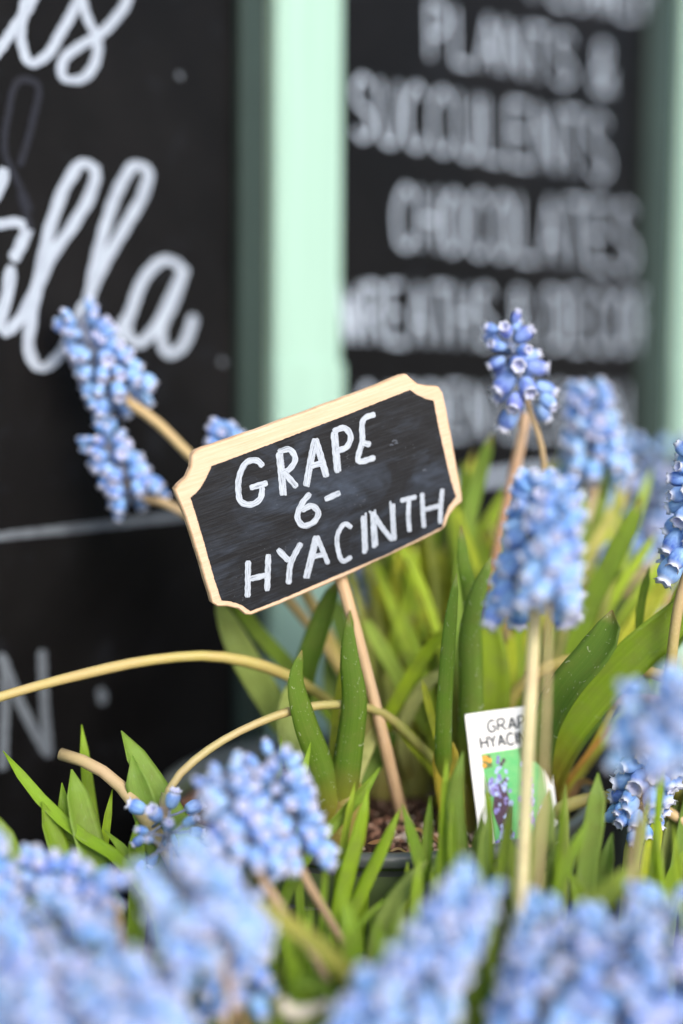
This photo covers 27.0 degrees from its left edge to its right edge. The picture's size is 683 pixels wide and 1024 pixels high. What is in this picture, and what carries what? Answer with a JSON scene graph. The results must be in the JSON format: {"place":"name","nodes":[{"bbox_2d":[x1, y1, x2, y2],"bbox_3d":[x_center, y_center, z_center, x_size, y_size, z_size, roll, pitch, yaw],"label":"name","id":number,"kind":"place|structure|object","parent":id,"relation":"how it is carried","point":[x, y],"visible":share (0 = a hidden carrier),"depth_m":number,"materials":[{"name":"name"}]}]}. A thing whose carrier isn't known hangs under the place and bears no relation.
{"place":"outdoors","nodes":[
{"label":"outdoors","id":0,"kind":"place"},
{"bbox_2d":[0,881,187,1023],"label":"grape hyacinth plant","id":1,"kind":"object","parent":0,"point":[51,970],"visible":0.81,"depth_m":0.33,"materials":[{"name":"blue plant"}]},
{"bbox_2d":[0,944,199,1023],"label":"grape hyacinth plant","id":2,"kind":"object","parent":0,"point":[138,976],"visible":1,"depth_m":0.32,"materials":[{"name":"blue plant"}]},
{"bbox_2d":[3,915,273,1023],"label":"grape hyacinth plant","id":3,"kind":"object","parent":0,"point":[193,998],"visible":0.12,"depth_m":0.38,"materials":[{"name":"blue plant"}]},
{"bbox_2d":[194,888,279,1023],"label":"grape hyacinth plant","id":4,"kind":"object","parent":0,"point":[211,1003],"visible":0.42,"depth_m":0.36,"materials":[{"name":"blue plant"}]},
{"bbox_2d":[246,891,415,1023],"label":"grape hyacinth plant","id":5,"kind":"object","parent":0,"point":[306,992],"visible":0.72,"depth_m":0.37,"materials":[{"name":"green plant"}]},
{"bbox_2d":[328,856,505,1023],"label":"grape hyacinth plant","id":6,"kind":"object","parent":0,"point":[460,906],"visible":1,"depth_m":0.33,"materials":[{"name":"blue plant"}]},
{"bbox_2d":[421,951,663,1023],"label":"grape hyacinth plant","id":7,"kind":"object","parent":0,"point":[486,994],"visible":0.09,"depth_m":0.37,"materials":[{"name":"green plant"}]},
{"bbox_2d":[482,887,609,1023],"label":"grape hyacinth plant","id":8,"kind":"object","parent":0,"point":[524,990],"visible":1,"depth_m":0.34,"materials":[{"name":"blue plant"}]},
{"bbox_3d":[0.090,0.614,0.522,0.570,0.786,0.450,0,5,0],"label":"display bench","id":9,"kind":"object","parent":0,"visible":0},
{"bbox_2d":[164,733,589,1023],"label":"nursery pot","id":10,"kind":"object","parent":9,"relation":"on","point":[391,873],"visible":0.16,"depth_m":0.45,"materials":[{"name":"black plastic"}]},
{"bbox_2d":[0,295,424,802],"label":"grape hyacinth plant","id":11,"kind":"object","parent":10,"relation":"in","point":[255,672],"visible":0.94,"depth_m":0.49,"materials":[{"name":"blue plant"}]},
{"bbox_2d":[124,610,432,886],"bbox_3d":[-0.016,0.072,0.446,0.118,0.081,0.040,-3,6,-37],"label":"grape hyacinth plant","id":12,"kind":"object","parent":10,"relation":"in","point":[344,762],"visible":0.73,"depth_m":0.44,"materials":[{"name":"green plant"}]},
{"bbox_2d":[172,374,461,820],"bbox_3d":[-0.007,0.033,0.449,0.094,0.153,0.018,-2,6,-21],"label":"plant sign","id":13,"kind":"object","parent":10,"relation":"in","point":[287,508],"visible":0.99,"depth_m":0.44,"materials":[{"name":"brown wood"}]},
{"bbox_2d":[203,417,625,851],"bbox_3d":[0.031,0.038,0.492,0.162,0.141,0.130,0,5,0],"label":"grape hyacinth plant","id":14,"kind":"object","parent":10,"relation":"in","point":[415,768],"visible":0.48,"depth_m":0.50,"materials":[{"name":"green plant"}]},
{"bbox_2d":[374,308,622,833],"bbox_3d":[0.065,0.019,0.499,0.101,0.177,0.096,-1,5,-16],"label":"grape hyacinth plant","id":15,"kind":"object","parent":10,"relation":"in","point":[477,665],"visible":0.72,"depth_m":0.47,"materials":[{"name":"green plant"}]},
{"bbox_2d":[465,706,558,842],"bbox_3d":[0.056,0.089,0.456,0.032,0.054,0.008,-1,5,-12],"label":"plant tag","id":16,"kind":"object","parent":10,"relation":"in","point":[494,738],"visible":0.56,"depth_m":0.46,"materials":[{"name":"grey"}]},
{"bbox_2d":[453,376,682,824],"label":"grape hyacinth plant","id":17,"kind":"object","parent":10,"relation":"in","point":[600,650],"visible":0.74,"depth_m":0.47,"materials":[{"name":"green plant"}]},
{"bbox_2d":[665,817,682,997],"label":"nursery pot","id":18,"kind":"object","parent":9,"relation":"on","point":[678,983],"visible":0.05,"depth_m":0.49,"materials":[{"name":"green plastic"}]},
{"bbox_2d":[605,439,682,847],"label":"grape hyacinth plant","id":19,"kind":"object","parent":18,"relation":"in","point":[627,781],"visible":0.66,"depth_m":0.43,"materials":[{"name":"blue plant"}]},
{"bbox_3d":[0.043,0.288,0.345,0.140,0.125,0.140,0,5,0],"label":"nursery pot","id":20,"kind":"object","parent":9,"relation":"on","visible":0},
{"bbox_2d":[191,737,342,982],"bbox_3d":[-0.014,0.148,0.386,0.052,0.171,0.037,0,5,0],"label":"grape hyacinth plant","id":21,"kind":"object","parent":20,"relation":"in","point":[254,832],"visible":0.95,"depth_m":0.38,"materials":[{"name":"blue plant"}]},
{"bbox_2d":[267,736,427,1011],"bbox_3d":[0.001,0.151,0.405,0.046,0.162,0.066,0,5,0],"label":"grape hyacinth plant","id":22,"kind":"object","parent":20,"relation":"in","point":[384,912],"visible":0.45,"depth_m":0.41,"materials":[{"name":"green plant"}]},
{"bbox_2d":[402,751,493,1023],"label":"grape hyacinth plant","id":23,"kind":"object","parent":20,"relation":"in","point":[453,846],"visible":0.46,"depth_m":0.40,"materials":[{"name":"green plant"}]},
{"bbox_2d":[479,467,587,933],"bbox_3d":[0.052,0.110,0.402,0.036,0.245,0.032,-4,7,-40],"label":"grape hyacinth plant","id":24,"kind":"object","parent":20,"relation":"in","point":[523,490],"visible":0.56,"depth_m":0.39,"materials":[{"name":"blue plant"}]},
{"bbox_2d":[511,470,588,1013],"bbox_3d":[0.054,0.112,0.373,0.021,0.245,0.041,0,5,0],"label":"grape hyacinth plant","id":25,"kind":"object","parent":20,"relation":"in","point":[551,552],"visible":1,"depth_m":0.37,"materials":[{"name":"blue plant"}]},
{"bbox_2d":[486,772,682,1010],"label":"grape hyacinth plant","id":26,"kind":"object","parent":20,"relation":"in","point":[594,866],"visible":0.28,"depth_m":0.40,"materials":[{"name":"green plant"}]},
{"bbox_2d":[552,800,682,1004],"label":"grape hyacinth plant","id":27,"kind":"object","parent":20,"relation":"in","point":[609,892],"visible":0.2,"depth_m":0.42,"materials":[{"name":"green plant"}]},
{"bbox_2d":[572,880,682,1023],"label":"grape hyacinth plant","id":28,"kind":"object","parent":20,"relation":"in","point":[640,986],"visible":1,"depth_m":0.34,"materials":[{"name":"blue plant"}]},
{"bbox_2d":[602,660,682,935],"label":"grape hyacinth plant","id":29,"kind":"object","parent":20,"relation":"in","point":[634,734],"visible":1,"depth_m":0.34,"materials":[{"name":"blue plant"}]},
{"bbox_3d":[-0.107,0.287,0.345,0.140,0.125,0.140,0,5,0],"label":"nursery pot","id":30,"kind":"object","parent":9,"relation":"on","visible":0},
{"bbox_2d":[0,828,132,977],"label":"grape hyacinth plant","id":31,"kind":"object","parent":30,"relation":"in","point":[37,863],"visible":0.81,"depth_m":0.37,"materials":[{"name":"blue plant"}]},
{"bbox_2d":[0,724,200,994],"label":"grape hyacinth plant","id":32,"kind":"object","parent":30,"relation":"in","point":[71,820],"visible":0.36,"depth_m":0.43,"materials":[{"name":"green plant"}]},
{"bbox_2d":[129,830,276,1023],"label":"grape hyacinth plant","id":33,"kind":"object","parent":30,"relation":"in","point":[224,903],"visible":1,"depth_m":0.33,"materials":[{"name":"blue plant"}]},
{"label":"pavement","id":34,"kind":"structure","parent":0,"visible":0},
{"bbox_2d":[0,0,682,977],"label":"shop front","id":35,"kind":"object","parent":34,"relation":"on","point":[248,214],"visible":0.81,"depth_m":0.56,"materials":[{"name":"green paint"}]},
{"bbox_3d":[0.299,0.148,0.636,0.120,0.125,0.120,0,5,0],"label":"nursery pot","id":36,"kind":"object","parent":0,"visible":0},
{"bbox_2d":[592,429,682,693],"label":"grape hyacinth plant","id":37,"kind":"object","parent":36,"relation":"in","point":[647,530],"visible":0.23,"depth_m":0.60,"materials":[{"name":"blue plant"}]}
]}

